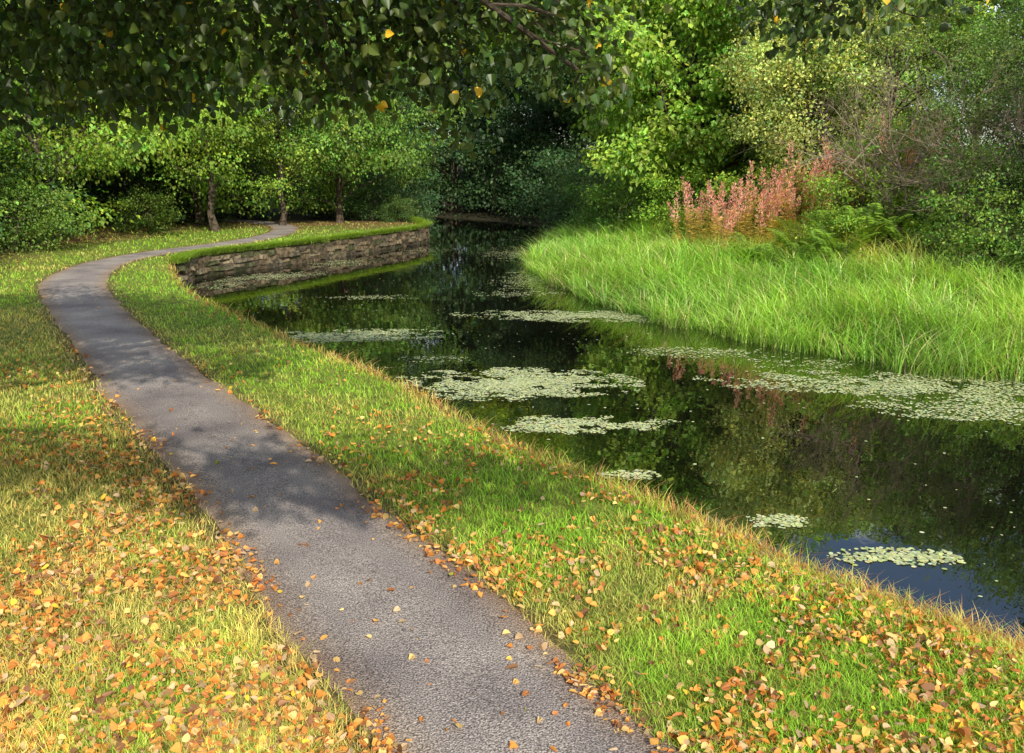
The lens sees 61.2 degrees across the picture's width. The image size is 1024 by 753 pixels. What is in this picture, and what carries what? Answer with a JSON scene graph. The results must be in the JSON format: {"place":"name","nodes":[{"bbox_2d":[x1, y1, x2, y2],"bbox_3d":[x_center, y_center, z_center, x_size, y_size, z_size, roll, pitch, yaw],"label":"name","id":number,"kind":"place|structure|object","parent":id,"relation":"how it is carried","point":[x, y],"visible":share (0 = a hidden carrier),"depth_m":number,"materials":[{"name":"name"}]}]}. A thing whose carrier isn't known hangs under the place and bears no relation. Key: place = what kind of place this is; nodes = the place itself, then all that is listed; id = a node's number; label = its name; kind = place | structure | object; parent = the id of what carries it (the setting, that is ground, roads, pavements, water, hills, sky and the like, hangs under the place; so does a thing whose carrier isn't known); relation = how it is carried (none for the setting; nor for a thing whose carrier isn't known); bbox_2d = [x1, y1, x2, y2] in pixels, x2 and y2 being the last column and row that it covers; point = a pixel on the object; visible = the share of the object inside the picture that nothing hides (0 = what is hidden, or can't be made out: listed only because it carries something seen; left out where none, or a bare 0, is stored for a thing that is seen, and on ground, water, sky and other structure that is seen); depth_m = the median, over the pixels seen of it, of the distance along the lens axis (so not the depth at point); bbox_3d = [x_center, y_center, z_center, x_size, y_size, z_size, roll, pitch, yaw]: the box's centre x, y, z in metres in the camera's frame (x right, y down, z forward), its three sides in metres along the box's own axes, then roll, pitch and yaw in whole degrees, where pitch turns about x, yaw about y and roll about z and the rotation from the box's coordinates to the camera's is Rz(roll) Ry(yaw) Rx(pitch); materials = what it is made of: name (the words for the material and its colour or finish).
{"place":"outdoors","nodes":[
{"label":"outdoors","id":0,"kind":"place"},
{"bbox_2d":[0,146,1023,752],"bbox_3d":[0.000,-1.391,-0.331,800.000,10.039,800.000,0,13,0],"label":"ground","id":1,"kind":"structure","parent":0,"point":[302,220],"depth_m":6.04,"materials":[{"name":"green plant"}]},
{"bbox_2d":[0,208,15,237],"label":"holly bush","id":2,"kind":"object","parent":1,"relation":"on","point":[11,230],"visible":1,"depth_m":18.65,"materials":[{"name":"green plant"}]},
{"bbox_2d":[0,1,53,158],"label":"hornbeam tree","id":3,"kind":"object","parent":1,"relation":"on","point":[11,141],"visible":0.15,"depth_m":26.69,"materials":[{"name":"green plant"}]},
{"bbox_2d":[0,57,60,219],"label":"hornbeam tree","id":4,"kind":"object","parent":1,"relation":"on","point":[12,129],"visible":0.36,"depth_m":22.26,"materials":[{"name":"green plant"}]},
{"bbox_2d":[1,157,81,237],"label":"holly bush","id":5,"kind":"object","parent":1,"relation":"on","point":[45,199],"visible":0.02,"depth_m":28.83,"materials":[{"name":"green plant"}]},
{"bbox_2d":[0,174,95,253],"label":"holly bush","id":6,"kind":"object","parent":1,"relation":"on","point":[28,237],"visible":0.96,"depth_m":23.79,"materials":[{"name":"green plant"}]},
{"bbox_2d":[0,144,98,248],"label":"holly bush","id":7,"kind":"object","parent":1,"relation":"on","point":[34,163],"visible":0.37,"depth_m":25.56,"materials":[{"name":"green plant"}]},
{"bbox_2d":[1,2,172,231],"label":"hornbeam tree","id":8,"kind":"object","parent":1,"relation":"on","point":[79,121],"visible":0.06,"depth_m":30.93,"materials":[{"name":"green plant"}]},
{"bbox_2d":[0,0,207,240],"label":"hornbeam tree","id":9,"kind":"object","parent":1,"relation":"on","point":[107,151],"visible":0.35,"depth_m":26.24,"materials":[{"name":"green plant"}]},
{"bbox_2d":[54,142,223,227],"bbox_3d":[-15.491,-7.969,35.823,5.729,4.717,6.805,3,14,12],"label":"holly bush","id":10,"kind":"object","parent":1,"relation":"on","point":[152,173],"visible":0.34,"depth_m":35.38,"materials":[{"name":"green plant"}]},
{"bbox_2d":[109,187,189,232],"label":"holly bush","id":11,"kind":"object","parent":1,"relation":"on","point":[147,219],"visible":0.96,"depth_m":31.45,"materials":[{"name":"green plant"}]},
{"bbox_2d":[100,2,268,221],"bbox_3d":[-14.363,-12.236,36.623,8.354,12.041,9.574,-3,14,-13],"label":"beech tree","id":12,"kind":"object","parent":1,"relation":"on","point":[191,217],"depth_m":37.60,"materials":[{"name":"green plant"}]},
{"bbox_2d":[87,0,302,231],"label":"hornbeam tree","id":13,"kind":"object","parent":1,"relation":"on","point":[217,129],"visible":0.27,"depth_m":30.24,"materials":[{"name":"green plant"}]},
{"bbox_2d":[43,0,347,224],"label":"hornbeam tree","id":14,"kind":"object","parent":1,"relation":"on","point":[200,206],"visible":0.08,"depth_m":34.42,"materials":[{"name":"green plant"}]},
{"bbox_2d":[160,147,298,221],"bbox_3d":[-13.221,-9.050,39.836,6.030,4.965,7.163,-11,17,-39],"label":"holly bush","id":15,"kind":"object","parent":1,"relation":"on","point":[236,213],"visible":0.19,"depth_m":39.90,"materials":[{"name":"green plant"}]},
{"bbox_2d":[205,54,368,225],"bbox_3d":[-9.053,-9.644,34.063,6.847,8.059,7.732,-2,14,-9],"label":"hornbeam tree","id":16,"kind":"object","parent":1,"relation":"on","point":[279,181],"visible":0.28,"depth_m":33.86,"materials":[{"name":"green plant"}]},
{"bbox_2d":[175,222,429,285],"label":"stone canal wall","id":17,"kind":"structure","parent":1,"relation":"on","point":[191,269],"depth_m":26.32,"materials":[{"name":"grey stone"}]},
{"bbox_2d":[277,149,383,218],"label":"holly bush","id":18,"kind":"object","parent":1,"relation":"on","point":[331,214],"visible":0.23,"depth_m":41.41,"materials":[{"name":"green plant"}]},
{"bbox_2d":[213,0,482,222],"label":"hornbeam tree","id":19,"kind":"object","parent":1,"relation":"on","point":[389,159],"visible":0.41,"depth_m":35.79,"materials":[{"name":"green plant"}]},
{"bbox_2d":[38,217,685,752],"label":"asphalt towpath","id":20,"kind":"structure","parent":1,"relation":"on","point":[462,641],"depth_m":4.77,"materials":[{"name":"grey asphalt"}]},
{"bbox_2d":[336,178,408,220],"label":"holly bush","id":21,"kind":"object","parent":1,"relation":"on","point":[372,212],"visible":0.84,"depth_m":38.98,"materials":[{"name":"green plant"}]},
{"bbox_2d":[376,193,418,222],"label":"holly bush","id":22,"kind":"object","parent":1,"relation":"on","point":[407,214],"visible":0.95,"depth_m":37.66,"materials":[{"name":"green plant"}]},
{"bbox_2d":[351,166,444,224],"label":"holly bush","id":23,"kind":"object","parent":1,"relation":"on","point":[419,212],"visible":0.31,"depth_m":40.30,"materials":[{"name":"green plant"}]},
{"bbox_2d":[364,180,450,227],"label":"holly bush","id":24,"kind":"object","parent":1,"relation":"on","point":[436,197],"visible":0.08,"depth_m":43.27,"materials":[{"name":"green plant"}]},
{"bbox_2d":[0,0,1012,161],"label":"lime tree","id":25,"kind":"object","parent":1,"relation":"on","point":[104,25],"visible":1,"depth_m":7.32,"materials":[{"name":"green plant"}]},
{"bbox_2d":[0,235,1023,752],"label":"fallen leaves","id":26,"kind":"object","parent":1,"relation":"on","point":[384,745],"visible":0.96,"depth_m":4.08,"materials":[{"name":"orange plant"}]},
{"bbox_2d":[3,0,1023,231],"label":"distant trees","id":27,"kind":"object","parent":1,"relation":"on","point":[534,134],"visible":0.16,"depth_m":49.50,"materials":[{"name":"green plant"}]},
{"bbox_2d":[519,137,628,231],"bbox_3d":[3.192,-8.420,39.168,5.729,4.717,6.805,-10,17,-37],"label":"bramble bush","id":28,"kind":"object","parent":1,"relation":"on","point":[559,200],"visible":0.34,"depth_m":38.87,"materials":[{"name":"green plant"}]},
{"bbox_2d":[551,172,648,232],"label":"bramble bush","id":29,"kind":"object","parent":1,"relation":"on","point":[591,214],"visible":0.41,"depth_m":32.43,"materials":[{"name":"green plant"}]},
{"bbox_2d":[547,161,670,228],"bbox_3d":[4.080,-7.292,35.291,5.731,3.972,4.824,8,16,31],"label":"bramble bush","id":30,"kind":"object","parent":1,"relation":"on","point":[573,174],"visible":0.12,"depth_m":35.06,"materials":[{"name":"green plant"}]},
{"bbox_2d":[578,179,680,235],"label":"bramble bush","id":31,"kind":"object","parent":1,"relation":"on","point":[618,217],"visible":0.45,"depth_m":28.11,"materials":[{"name":"green plant"}]},
{"bbox_2d":[629,161,748,235],"bbox_3d":[5.200,-4.970,25.078,3.582,2.483,3.015,2,14,10],"label":"bramble bush","id":32,"kind":"object","parent":1,"relation":"on","point":[665,207],"visible":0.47,"depth_m":25.21,"materials":[{"name":"green plant"}]},
{"bbox_2d":[566,0,813,211],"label":"horse chestnut tree","id":33,"kind":"object","parent":1,"relation":"on","point":[645,134],"visible":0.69,"depth_m":25.87,"materials":[{"name":"green plant"}]},
{"bbox_2d":[667,187,731,246],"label":"rosebay willowherb","id":34,"kind":"object","parent":1,"relation":"on","point":[689,216],"visible":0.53,"depth_m":22.91,"materials":[{"name":"pink plant"}]},
{"bbox_2d":[669,180,742,247],"bbox_3d":[5.048,-3.916,21.901,1.433,2.068,1.783,13,18,43],"label":"rosebay willowherb","id":35,"kind":"object","parent":1,"relation":"on","point":[713,213],"visible":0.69,"depth_m":21.68,"materials":[{"name":"pink plant"}]},
{"bbox_2d":[681,176,748,246],"bbox_3d":[5.251,-4.130,22.297,1.741,2.020,1.399,5,14,19],"label":"rosebay willowherb","id":36,"kind":"object","parent":1,"relation":"on","point":[691,219],"visible":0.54,"depth_m":22.12,"materials":[{"name":"pink plant"}]},
{"bbox_2d":[709,182,790,255],"bbox_3d":[5.371,-3.554,20.340,1.411,2.037,1.756,-9,16,-32],"label":"rosebay willowherb","id":37,"kind":"object","parent":1,"relation":"on","point":[729,221],"visible":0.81,"depth_m":20.31,"materials":[{"name":"pink plant"}]},
{"bbox_2d":[729,232,790,267],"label":"fern","id":38,"kind":"object","parent":1,"relation":"on","point":[747,249],"visible":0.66,"depth_m":18.53,"materials":[{"name":"green plant"}]},
{"bbox_2d":[506,203,1023,381],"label":"reed bed","id":39,"kind":"object","parent":1,"relation":"on","point":[646,267],"visible":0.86,"depth_m":15.74,"materials":[{"name":"green plant"}]},
{"bbox_2d":[703,153,826,235],"bbox_3d":[6.712,-4.599,22.772,3.582,2.483,3.015,7,15,28],"label":"bramble bush","id":40,"kind":"object","parent":1,"relation":"on","point":[726,180],"visible":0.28,"depth_m":22.47,"materials":[{"name":"green plant"}]},
{"bbox_2d":[734,179,795,245],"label":"rosebay willowherb","id":41,"kind":"object","parent":1,"relation":"on","point":[746,215],"visible":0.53,"depth_m":20.92,"materials":[{"name":"pink plant"}]},
{"bbox_2d":[742,156,821,240],"bbox_3d":[6.348,-4.168,20.866,1.751,2.206,1.700,-5,14,-19],"label":"rosebay willowherb","id":42,"kind":"object","parent":1,"relation":"on","point":[760,199],"visible":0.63,"depth_m":20.72,"materials":[{"name":"pink plant"}]},
{"bbox_2d":[759,173,816,227],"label":"rosebay willowherb","id":43,"kind":"object","parent":1,"relation":"on","point":[782,198],"visible":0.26,"depth_m":21.81,"materials":[{"name":"pink plant"}]},
{"bbox_2d":[761,188,815,242],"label":"rosebay willowherb","id":44,"kind":"object","parent":1,"relation":"on","point":[772,219],"visible":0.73,"depth_m":20.05,"materials":[{"name":"pink plant"}]},
{"bbox_2d":[766,162,816,228],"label":"rosebay willowherb","id":45,"kind":"object","parent":1,"relation":"on","point":[793,192],"visible":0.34,"depth_m":21.08,"materials":[{"name":"pink plant"}]},
{"bbox_2d":[768,240,822,270],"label":"fern","id":46,"kind":"object","parent":1,"relation":"on","point":[804,250],"visible":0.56,"depth_m":18.02,"materials":[{"name":"green plant"}]},
{"bbox_2d":[765,215,837,257],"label":"fern","id":47,"kind":"object","parent":1,"relation":"on","point":[779,236],"visible":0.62,"depth_m":18.79,"materials":[{"name":"green plant"}]},
{"bbox_2d":[774,165,837,234],"bbox_3d":[6.924,-3.984,19.952,1.215,1.754,1.512,-13,18,-42],"label":"rosebay willowherb","id":48,"kind":"object","parent":1,"relation":"on","point":[795,200],"visible":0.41,"depth_m":19.98,"materials":[{"name":"pink plant"}]},
{"bbox_2d":[690,0,937,202],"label":"willow tree","id":49,"kind":"object","parent":1,"relation":"on","point":[907,91],"visible":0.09,"depth_m":25.13,"materials":[{"name":"green plant"}]},
{"bbox_2d":[703,0,925,218],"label":"willow tree","id":50,"kind":"object","parent":1,"relation":"on","point":[752,72],"visible":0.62,"depth_m":21.68,"materials":[{"name":"green plant"}]},
{"bbox_2d":[779,136,855,226],"bbox_3d":[7.385,-4.547,20.701,1.757,2.280,1.809,6,15,24],"label":"rosebay willowherb","id":51,"kind":"object","parent":1,"relation":"on","point":[791,173],"visible":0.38,"depth_m":20.36,"materials":[{"name":"pink plant"}]},
{"bbox_2d":[793,153,854,220],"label":"rosebay willowherb","id":52,"kind":"object","parent":1,"relation":"on","point":[813,181],"visible":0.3,"depth_m":21.48,"materials":[{"name":"pink plant"}]},
{"bbox_2d":[793,199,871,263],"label":"bramble bush","id":53,"kind":"object","parent":1,"relation":"on","point":[842,227],"visible":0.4,"depth_m":18.45,"materials":[{"name":"green plant"}]},
{"bbox_2d":[799,227,875,266],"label":"fern","id":54,"kind":"object","parent":1,"relation":"on","point":[827,248],"visible":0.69,"depth_m":17.67,"materials":[{"name":"green plant"}]},
{"bbox_2d":[803,216,880,260],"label":"fern","id":55,"kind":"object","parent":1,"relation":"on","point":[823,231],"visible":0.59,"depth_m":17.96,"materials":[{"name":"green plant"}]},
{"bbox_2d":[810,206,874,239],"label":"fern","id":56,"kind":"object","parent":1,"relation":"on","point":[831,220],"visible":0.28,"depth_m":18.58,"materials":[{"name":"green plant"}]},
{"bbox_2d":[680,0,1006,159],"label":"horse chestnut tree","id":57,"kind":"object","parent":1,"relation":"on","point":[931,29],"visible":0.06,"depth_m":28.05,"materials":[{"name":"green plant"}]},
{"bbox_2d":[823,155,879,213],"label":"rosebay willowherb","id":58,"kind":"object","parent":1,"relation":"on","point":[853,185],"visible":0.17,"depth_m":20.00,"materials":[{"name":"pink plant"}]},
{"bbox_2d":[783,153,942,243],"bbox_3d":[7.665,-3.841,19.314,3.224,2.234,2.714,-3,14,-12],"label":"bramble bush","id":59,"kind":"object","parent":1,"relation":"on","point":[834,190],"visible":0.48,"depth_m":18.81,"materials":[{"name":"green plant"}]},
{"bbox_2d":[845,153,905,206],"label":"rosebay willowherb","id":60,"kind":"object","parent":1,"relation":"on","point":[866,178],"visible":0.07,"depth_m":20.91,"materials":[{"name":"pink plant"}]},
{"bbox_2d":[841,203,913,249],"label":"fern","id":61,"kind":"object","parent":1,"relation":"on","point":[868,223],"visible":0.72,"depth_m":18.04,"materials":[{"name":"green plant"}]},
{"bbox_2d":[762,22,1023,233],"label":"dead shrub","id":62,"kind":"object","parent":1,"relation":"on","point":[898,166],"visible":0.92,"depth_m":17.81,"materials":[{"name":"brown plant"}]},
{"bbox_2d":[809,119,986,234],"bbox_3d":[8.794,-4.335,19.357,3.940,2.731,3.317,1,13,6],"label":"bramble bush","id":63,"kind":"object","parent":1,"relation":"on","point":[855,148],"visible":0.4,"depth_m":19.08,"materials":[{"name":"green plant"}]},
{"bbox_2d":[860,136,942,205],"bbox_3d":[9.309,-4.702,20.410,1.748,2.028,1.405,-6,15,-25],"label":"rosebay willowherb","id":64,"kind":"object","parent":1,"relation":"on","point":[907,151],"visible":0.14,"depth_m":20.12,"materials":[{"name":"pink plant"}]},
{"bbox_2d":[783,0,1023,204],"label":"hawthorn tree","id":65,"kind":"object","parent":1,"relation":"on","point":[937,33],"visible":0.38,"depth_m":21.51,"materials":[{"name":"green plant"}]},
{"bbox_2d":[872,211,942,250],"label":"fern","id":66,"kind":"object","parent":1,"relation":"on","point":[895,230],"visible":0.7,"depth_m":17.82,"materials":[{"name":"green plant"}]},
{"bbox_2d":[862,115,960,205],"bbox_3d":[9.320,-5.008,20.558,1.944,2.256,1.563,0,13,1],"label":"rosebay willowherb","id":67,"kind":"object","parent":1,"relation":"on","point":[917,164],"visible":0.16,"depth_m":20.32,"materials":[{"name":"pink plant"}]},
{"bbox_2d":[899,175,1023,279],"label":"bramble bush","id":68,"kind":"object","parent":1,"relation":"on","point":[980,239],"visible":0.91,"depth_m":16.12,"materials":[{"name":"green plant"}]},
{"bbox_2d":[909,0,1023,216],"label":"hawthorn tree","id":69,"kind":"object","parent":1,"relation":"on","point":[1009,180],"visible":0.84,"depth_m":17.11,"materials":[{"name":"green plant"}]},
{"bbox_2d":[919,0,1023,174],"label":"hawthorn tree","id":70,"kind":"object","parent":1,"relation":"on","point":[1020,8],"visible":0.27,"depth_m":20.93,"materials":[{"name":"green plant"}]},
{"bbox_2d":[990,209,1023,283],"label":"bramble bush","id":71,"kind":"object","parent":1,"relation":"on","point":[1021,248],"visible":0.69,"depth_m":15.42,"materials":[{"name":"green plant"}]},
{"bbox_2d":[184,213,1023,648],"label":"canal water","id":72,"kind":"structure","parent":0,"point":[818,461],"depth_m":10.37,"materials":[{"name":"liquid"}]},
{"bbox_2d":[202,238,1023,630],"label":"duckweed patches","id":73,"kind":"object","parent":72,"relation":"on","point":[572,426],"visible":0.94,"depth_m":11.38,"materials":[{"name":"green plant"}]},
{"bbox_2d":[251,1,1023,149],"label":"sky","id":74,"kind":"structure","parent":0,"point":[337,1],"materials":[{"name":"white"}]}
]}

